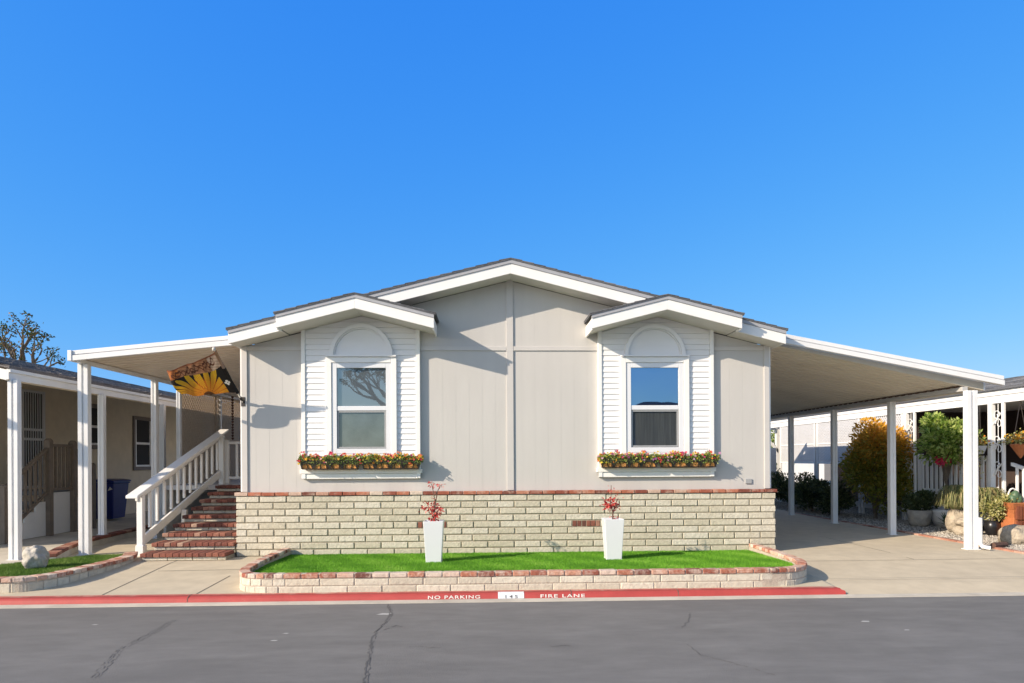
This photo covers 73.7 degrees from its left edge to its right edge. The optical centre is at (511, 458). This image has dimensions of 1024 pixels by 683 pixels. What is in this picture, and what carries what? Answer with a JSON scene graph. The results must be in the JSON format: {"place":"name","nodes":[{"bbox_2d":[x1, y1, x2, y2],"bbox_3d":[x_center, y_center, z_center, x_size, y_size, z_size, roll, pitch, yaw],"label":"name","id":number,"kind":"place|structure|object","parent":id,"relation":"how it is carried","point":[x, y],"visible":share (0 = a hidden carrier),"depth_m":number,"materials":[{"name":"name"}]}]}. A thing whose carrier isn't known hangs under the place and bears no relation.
{"place":"outdoors","nodes":[
{"label":"outdoors","id":0,"kind":"place"},
{"bbox_2d":[0,553,123,576],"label":"lawn grass","id":1,"kind":"structure","parent":0,"point":[16,569],"depth_m":9.12,"materials":[{"name":"green plant"}]},
{"bbox_2d":[22,545,49,568],"bbox_3d":[-6.243,1.295,8.936,0.324,0.338,0.283,0,0,-2],"label":"boulder","id":2,"kind":"object","parent":1,"relation":"on","point":[35,556],"visible":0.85,"depth_m":8.86,"materials":[{"name":"stone"}]},
{"bbox_2d":[0,511,147,564],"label":"neighbour driveway","id":3,"kind":"structure","parent":0,"point":[127,521],"depth_m":12.62,"materials":[{"name":"grey concrete"}]},
{"bbox_2d":[0,438,95,543],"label":"neighbour steps","id":4,"kind":"structure","parent":3,"relation":"on","point":[55,512],"depth_m":12.88,"materials":[{"name":"white paint"}]},
{"bbox_2d":[96,479,130,518],"bbox_3d":[-9.621,0.967,16.274,0.693,0.980,0.800,0,0,-2],"label":"trash bin","id":5,"kind":"object","parent":3,"relation":"on","point":[117,491],"visible":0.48,"depth_m":16.08,"materials":[{"name":"blue plastic"}]},
{"bbox_2d":[0,356,240,559],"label":"neighbour house","id":6,"kind":"structure","parent":0,"point":[38,404],"depth_m":14.39,"materials":[{"name":"white paint"}]},
{"bbox_2d":[21,389,45,488],"bbox_3d":[-10.074,-0.415,14.352,0.070,2.050,0.730,0,0,-2],"label":"door","id":7,"kind":"structure","parent":6,"relation":"in","point":[32,402],"depth_m":14.34,"materials":[{"name":"white metal"}]},
{"bbox_2d":[91,404,97,448],"bbox_3d":[-10.170,-0.790,16.530,0.035,1.100,0.850,0,0,-2],"label":"window","id":8,"kind":"structure","parent":6,"relation":"in","point":[94,423],"depth_m":16.65,"materials":[{"name":"white paint"}]},
{"bbox_2d":[132,416,150,469],"bbox_3d":[-10.254,-0.430,18.979,0.035,1.480,1.050,0,0,-2],"label":"window","id":9,"kind":"structure","parent":6,"relation":"in","point":[141,426],"depth_m":18.91,"materials":[{"name":"white paint"}]},
{"bbox_2d":[0,493,831,595],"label":"walkway","id":10,"kind":"structure","parent":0,"point":[138,576],"depth_m":8.69,"materials":[{"name":"concrete"}]},
{"bbox_2d":[0,551,137,592],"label":"lawn border","id":11,"kind":"object","parent":10,"relation":"on","point":[16,584],"visible":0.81,"depth_m":8.38,"materials":[{"name":"brick"}]},
{"bbox_2d":[48,525,162,558],"bbox_3d":[-7.261,1.431,13.690,0.578,0.167,8.137,0,0,-7],"label":"brick edging","id":12,"kind":"object","parent":10,"relation":"on","point":[67,549],"visible":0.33,"depth_m":11.82,"materials":[{"name":"red brick"},{"name":"mortar"}]},
{"bbox_2d":[67,336,239,555],"bbox_3d":[-5.589,-0.207,14.231,2.556,3.384,7.685,0,0,-2],"label":"porch awning","id":13,"kind":"object","parent":10,"relation":"on","point":[154,362],"visible":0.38,"depth_m":10.66,"materials":[{"name":"metal"}]},
{"bbox_2d":[182,394,240,483],"bbox_3d":[-6.838,-0.488,15.796,0.060,2.000,3.690,0,0,-2],"label":"lattice screen","id":14,"kind":"object","parent":13,"relation":"attached to","point":[209,420],"visible":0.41,"depth_m":15.29,"materials":[{"name":"wood"}]},
{"bbox_2d":[231,396,233,439],"bbox_3d":[-6.296,-0.923,15.390,0.055,0.985,0.055,0,0,-2],"label":"rain chain","id":15,"kind":"object","parent":13,"relation":"hanging from","point":[232,416],"visible":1,"depth_m":15.37,"materials":[{"name":"brown metal"}]},
{"bbox_2d":[126,429,228,555],"bbox_3d":[-5.761,0.447,12.041,0.180,2.098,3.630,0,0,-2],"label":"stair railing","id":16,"kind":"object","parent":10,"relation":"on","point":[139,493],"visible":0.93,"depth_m":11.74,"materials":[{"name":"white paint"}]},
{"bbox_2d":[225,440,240,483],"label":"porch gate","id":17,"kind":"structure","parent":16,"relation":"attached to","point":[227,461],"depth_m":13.79,"materials":[{"name":"white paint"}]},
{"bbox_2d":[140,485,240,560],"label":"brick steps","id":18,"kind":"structure","parent":10,"relation":"on","point":[207,530],"depth_m":10.66,"materials":[{"name":"red brick"}]},
{"bbox_2d":[163,479,240,532],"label":"porch deck","id":19,"kind":"structure","parent":10,"relation":"on","point":[178,518],"depth_m":13.43,"materials":[{"name":"brown"}]},
{"bbox_2d":[226,258,787,556],"bbox_3d":[-0.308,-0.715,18.657,8.356,4.543,17.487,0,0,-2],"label":"mobile home","id":20,"kind":"object","parent":10,"relation":"on","point":[503,388],"visible":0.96,"depth_m":10.53,"materials":[{"name":"paint"}]},
{"bbox_2d":[167,347,244,405],"bbox_3d":[-4.489,-1.185,10.025,0.760,0.768,0.869,0,0,6],"label":"house flag","id":21,"kind":"object","parent":20,"relation":"attached to","point":[209,374],"visible":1,"depth_m":9.86,"materials":[{"name":"multicoloured fabric"}]},
{"bbox_2d":[296,451,362,469],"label":"flowers","id":22,"kind":"object","parent":20,"relation":"attached to","point":[324,462],"visible":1,"depth_m":10.27,"materials":[{"name":"plant"}]},
{"bbox_2d":[326,357,396,456],"bbox_3d":[-2.294,-0.773,10.423,1.070,1.560,0.058,0,0,-2],"label":"window","id":23,"kind":"structure","parent":20,"relation":"in","point":[366,423],"depth_m":10.44,"materials":[{"name":"white paint"}]},
{"bbox_2d":[358,451,423,468],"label":"flowers","id":24,"kind":"object","parent":20,"relation":"attached to","point":[389,461],"visible":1,"depth_m":10.30,"materials":[{"name":"plant"}]},
{"bbox_2d":[597,450,660,467],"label":"flowers","id":25,"kind":"object","parent":20,"relation":"on","point":[611,459],"visible":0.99,"depth_m":10.43,"materials":[{"name":"plant"}]},
{"bbox_2d":[620,357,689,457],"bbox_3d":[2.213,-0.797,10.581,1.070,1.560,0.058,0,0,-2],"label":"window","id":26,"kind":"structure","parent":20,"relation":"in","point":[655,410],"depth_m":10.58,"materials":[{"name":"white paint"}]},
{"bbox_2d":[657,450,720,467],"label":"flowers","id":27,"kind":"object","parent":20,"relation":"attached to","point":[673,459],"visible":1,"depth_m":10.46,"materials":[{"name":"plant"}]},
{"bbox_2d":[239,543,806,592],"bbox_3d":[0.199,1.456,9.230,7.258,0.275,2.425,0,0,-2],"label":"brick planter","id":28,"kind":"object","parent":10,"relation":"on","point":[251,580],"visible":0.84,"depth_m":8.04,"materials":[{"name":"beige brick"}]},
{"bbox_2d":[0,586,845,604],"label":"curb","id":29,"kind":"structure","parent":0,"point":[357,596],"depth_m":7.86,"materials":[{"name":"red paint"}]},
{"bbox_2d":[0,596,1023,682],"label":"road","id":30,"kind":"structure","parent":0,"point":[965,639],"depth_m":6.02,"materials":[{"name":"grey asphalt"}]},
{"bbox_2d":[0,592,1023,608],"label":"gutter","id":31,"kind":"object","parent":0,"point":[506,600],"visible":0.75,"depth_m":7.78,"materials":[{"name":"grey concrete"}]},
{"bbox_2d":[0,0,1023,427],"label":"sky","id":32,"kind":"structure","parent":0,"point":[843,172],"materials":[{"name":"blue"}]},
{"bbox_2d":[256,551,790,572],"bbox_3d":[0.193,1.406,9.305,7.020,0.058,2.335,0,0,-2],"label":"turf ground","id":33,"kind":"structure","parent":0,"point":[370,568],"depth_m":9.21,"materials":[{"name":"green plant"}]},
{"bbox_2d":[423,520,443,561],"bbox_3d":[-1.080,1.139,9.458,0.275,0.575,0.275,0,0,-2],"label":"tall planter","id":34,"kind":"object","parent":33,"relation":"on","point":[433,535],"visible":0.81,"depth_m":9.34,"materials":[{"name":"ceramic"}]},
{"bbox_2d":[418,481,444,520],"bbox_3d":[-1.108,0.602,9.477,0.324,0.604,0.293,0,0,38],"label":"red plant","id":35,"kind":"object","parent":34,"relation":"on","point":[435,515],"visible":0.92,"depth_m":9.46,"materials":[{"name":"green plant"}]},
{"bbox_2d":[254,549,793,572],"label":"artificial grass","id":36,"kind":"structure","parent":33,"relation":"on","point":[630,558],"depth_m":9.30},
{"bbox_2d":[601,518,623,559],"bbox_3d":[1.421,1.126,9.625,0.275,0.575,0.275,0,0,-2],"label":"tall planter","id":37,"kind":"object","parent":33,"relation":"on","point":[612,530],"visible":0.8,"depth_m":9.51,"materials":[{"name":"ceramic"}]},
{"bbox_2d":[599,489,623,518],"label":"red plant","id":38,"kind":"object","parent":37,"relation":"on","point":[610,505],"visible":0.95,"depth_m":9.62,"materials":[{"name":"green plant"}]},
{"bbox_2d":[771,427,779,491],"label":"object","id":39,"kind":"object","parent":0,"point":[777,439],"visible":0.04,"depth_m":24.48,"materials":[{"name":"white paint"}]},
{"bbox_2d":[824,464,830,480],"bbox_3d":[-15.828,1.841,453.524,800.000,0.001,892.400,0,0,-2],"label":"wall","id":40,"kind":"structure","parent":0,"point":[827,471],"depth_m":78.88,"materials":[{"name":"white paint"}]},
{"bbox_2d":[0,310,65,366],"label":"pollarded tree","id":41,"kind":"object","parent":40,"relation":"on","point":[11,350],"visible":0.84,"depth_m":28.15,"materials":[{"name":"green plant"}]},
{"bbox_2d":[827,481,901,511],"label":"side yard paving","id":42,"kind":"structure","parent":0,"point":[868,505],"depth_m":19.91,"materials":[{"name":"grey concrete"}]},
{"bbox_2d":[771,427,823,481],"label":"house","id":43,"kind":"structure","parent":42,"relation":"on","point":[799,468],"depth_m":34.53,"materials":[{"name":"white paint"}]},
{"bbox_2d":[775,498,1023,550],"bbox_3d":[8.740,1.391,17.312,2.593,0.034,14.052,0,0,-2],"label":"gravel","id":44,"kind":"structure","parent":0,"point":[986,541],"depth_m":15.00,"materials":[{"name":"grey gravel"}]},
{"bbox_2d":[771,448,775,475],"bbox_3d":[7.816,0.538,20.675,0.300,1.750,0.220,0,0,-2],"label":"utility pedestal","id":45,"kind":"object","parent":44,"relation":"on","point":[773,459],"visible":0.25,"depth_m":20.57,"materials":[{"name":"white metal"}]},
{"bbox_2d":[772,468,802,498],"bbox_3d":[8.187,0.797,21.427,1.531,1.340,1.458,0,0,-2],"label":"shrub","id":46,"kind":"object","parent":44,"relation":"on","point":[786,476],"visible":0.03,"depth_m":21.21,"materials":[{"name":"green plant"}]},
{"bbox_2d":[769,471,815,502],"bbox_3d":[8.066,0.902,19.867,1.279,1.129,1.369,0,0,-2],"label":"shrub","id":47,"kind":"object","parent":44,"relation":"on","point":[779,484],"visible":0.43,"depth_m":19.71,"materials":[{"name":"green plant"}]},
{"bbox_2d":[783,477,821,510],"bbox_3d":[8.030,0.959,18.478,1.143,1.015,1.502,0,0,9],"label":"shrub","id":48,"kind":"object","parent":44,"relation":"on","point":[804,494],"visible":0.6,"depth_m":18.25,"materials":[{"name":"green plant"}]},
{"bbox_2d":[810,477,859,514],"bbox_3d":[8.154,0.948,17.126,1.088,1.036,1.334,0,0,-2],"label":"shrub","id":49,"kind":"object","parent":44,"relation":"on","point":[845,499],"visible":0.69,"depth_m":16.95,"materials":[{"name":"green plant"}]},
{"bbox_2d":[838,416,917,518],"bbox_3d":[8.611,0.231,16.045,1.712,2.469,1.869,0,0,-2],"label":"photinia bush","id":50,"kind":"object","parent":44,"relation":"on","point":[866,459],"visible":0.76,"depth_m":15.67,"materials":[{"name":"orange plant"}]},
{"bbox_2d":[771,376,1023,519],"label":"house","id":51,"kind":"structure","parent":44,"relation":"on","point":[998,412],"depth_m":15.48,"materials":[{"name":"wood"}]},
{"bbox_2d":[780,423,816,505],"bbox_3d":[8.861,0.180,21.222,0.050,2.454,2.400,0,0,-2],"label":"lattice screen","id":52,"kind":"object","parent":51,"relation":"attached to","point":[802,449],"visible":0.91,"depth_m":20.90,"materials":[{"name":"white wood"}]},
{"bbox_2d":[816,419,860,512],"bbox_3d":[8.946,0.180,18.774,0.050,2.454,2.300,0,0,-2],"label":"lattice screen","id":53,"kind":"object","parent":51,"relation":"attached to","point":[823,448],"visible":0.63,"depth_m":19.18,"materials":[{"name":"white metal"}]},
{"bbox_2d":[861,414,903,518],"bbox_3d":[9.021,0.179,16.650,0.050,2.454,1.750,0,0,-2],"label":"lattice screen","id":54,"kind":"object","parent":51,"relation":"attached to","point":[883,419],"visible":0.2,"depth_m":16.48,"materials":[{"name":"white metal"}]},
{"bbox_2d":[917,454,987,525],"bbox_3d":[9.191,0.645,14.214,0.085,1.520,2.270,0,0,-2],"label":"picket fence","id":55,"kind":"object","parent":51,"relation":"attached to","point":[920,468],"visible":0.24,"depth_m":14.56,"materials":[{"name":"white paint"}]},
{"bbox_2d":[956,405,993,478],"bbox_3d":[8.952,-0.293,13.295,0.573,1.501,1.095,0,0,-2],"label":"hanging planter","id":56,"kind":"object","parent":51,"relation":"hanging from","point":[982,446],"visible":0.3,"depth_m":13.06,"materials":[{"name":"green metal"}]},
{"bbox_2d":[998,401,1023,457],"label":"hanging planter","id":57,"kind":"object","parent":51,"relation":"hanging from","point":[1017,441],"visible":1,"depth_m":12.33,"materials":[{"name":"ceramic"}]},
{"bbox_2d":[1011,463,1023,501],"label":"porch rail","id":58,"kind":"object","parent":51,"relation":"attached to","point":[1017,466],"visible":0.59,"depth_m":12.49,"materials":[{"name":"white paint"}]},
{"bbox_2d":[907,509,931,526],"bbox_3d":[8.533,1.236,14.306,0.456,0.345,0.456,0,0,-2],"label":"garden pot","id":59,"kind":"object","parent":44,"relation":"on","point":[920,518],"visible":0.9,"depth_m":14.14,"materials":[{"name":"stone"}]},
{"bbox_2d":[901,489,940,510],"bbox_3d":[8.658,0.888,14.355,0.860,0.546,0.692,0,0,-2],"label":"shrub","id":60,"kind":"object","parent":59,"relation":"in","point":[922,499],"visible":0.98,"depth_m":14.23,"materials":[{"name":"green plant"}]},
{"bbox_2d":[930,508,948,526],"bbox_3d":[9.136,1.226,14.227,0.735,0.360,0.740,0,0,-2],"label":"white bowl planter","id":61,"kind":"object","parent":44,"relation":"on","point":[937,521],"visible":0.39,"depth_m":14.14,"materials":[{"name":"paint"}]},
{"bbox_2d":[936,513,945,524],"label":"agave","id":62,"kind":"object","parent":44,"relation":"on","point":[944,516],"visible":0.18,"depth_m":13.95,"materials":[{"name":"green plant"}]},
{"bbox_2d":[913,411,987,509],"bbox_3d":[8.880,0.234,14.017,1.140,2.448,1.413,0,0,-2],"label":"tree","id":63,"kind":"object","parent":44,"relation":"on","point":[942,435],"visible":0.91,"depth_m":13.78,"materials":[{"name":"green plant"}]},
{"bbox_2d":[934,455,951,467],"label":"fuchsia blossoms","id":64,"kind":"object","parent":63,"relation":"hanging from","point":[942,462],"visible":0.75,"depth_m":13.87,"materials":[{"name":"red plant"}]},
{"bbox_2d":[945,509,963,531],"bbox_3d":[8.524,1.187,13.057,0.452,0.560,0.401,0,0,-2],"label":"rock","id":65,"kind":"object","parent":44,"relation":"on","point":[952,515],"visible":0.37,"depth_m":12.97,"materials":[{"name":"beige stone"}]},
{"bbox_2d":[932,484,982,508],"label":"ornamental grass","id":66,"kind":"object","parent":65,"relation":"on","point":[951,496],"depth_m":12.89,"materials":[{"name":"green plant"}]},
{"bbox_2d":[952,525,963,535],"bbox_3d":[8.367,1.321,12.598,0.443,0.267,0.366,0,0,-2],"label":"rock","id":67,"kind":"object","parent":44,"relation":"on","point":[957,530],"visible":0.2,"depth_m":12.52,"materials":[{"name":"beige stone"}]},
{"bbox_2d":[954,517,963,526],"bbox_3d":[8.332,1.159,12.552,0.382,0.187,0.330,0,0,-2],"label":"rock","id":68,"kind":"object","parent":67,"relation":"on","point":[958,521],"visible":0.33,"depth_m":12.49,"materials":[{"name":"beige stone"}]},
{"bbox_2d":[984,520,1000,535],"bbox_3d":[8.796,1.267,12.514,0.257,0.280,0.257,0,0,-2],"label":"black pot","id":69,"kind":"object","parent":44,"relation":"on","point":[992,527],"visible":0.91,"depth_m":12.43,"materials":[{"name":"ceramic"}]},
{"bbox_2d":[978,492,1017,520],"bbox_3d":[8.846,0.930,12.515,0.620,0.658,0.587,0,0,-2],"label":"variegated shrub","id":70,"kind":"object","parent":69,"relation":"in","point":[996,511],"visible":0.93,"depth_m":12.41,"materials":[{"name":"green plant"}]},
{"bbox_2d":[978,487,1007,511],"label":"ornamental grass","id":71,"kind":"object","parent":44,"relation":"on","point":[987,492],"depth_m":12.68,"materials":[{"name":"green plant"}]},
{"bbox_2d":[997,524,1023,544],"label":"boulder","id":72,"kind":"object","parent":44,"relation":"on","point":[1012,534],"visible":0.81,"depth_m":11.23,"materials":[{"name":"beige stone"}]},
{"bbox_2d":[1000,502,1023,527],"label":"terracotta planter","id":73,"kind":"object","parent":44,"relation":"on","point":[1014,513],"visible":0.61,"depth_m":12.18,"materials":[{"name":"orange ceramic"}]},
{"bbox_2d":[1008,488,1022,502],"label":"cactus","id":74,"kind":"object","parent":73,"relation":"in","point":[1015,494],"visible":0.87,"depth_m":12.28,"materials":[{"name":"green plant"}]},
{"bbox_2d":[775,509,1023,593],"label":"driveway","id":75,"kind":"structure","parent":0,"point":[849,558],"depth_m":9.75,"materials":[{"name":"concrete"}]},
{"bbox_2d":[770,334,1004,549],"bbox_3d":[5.749,-0.272,15.137,3.650,3.391,9.305,0,0,-2],"label":"carport","id":76,"kind":"object","parent":75,"relation":"on","point":[815,377],"visible":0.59,"depth_m":11.61,"materials":[{"name":"metal"}]},
{"bbox_2d":[794,512,1023,553],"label":"brick edging","id":77,"kind":"object","parent":75,"relation":"on","point":[960,541],"visible":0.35,"depth_m":12.40,"materials":[{"name":"red brick"}]},
{"bbox_2d":[990,542,1008,547],"bbox_3d":[7.734,1.363,10.836,0.323,0.090,0.090,0,0,-24],"label":"drain pipe","id":78,"kind":"object","parent":77,"relation":"on","point":[999,544],"visible":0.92,"depth_m":10.79,"materials":[{"name":"plastic"}]}
]}

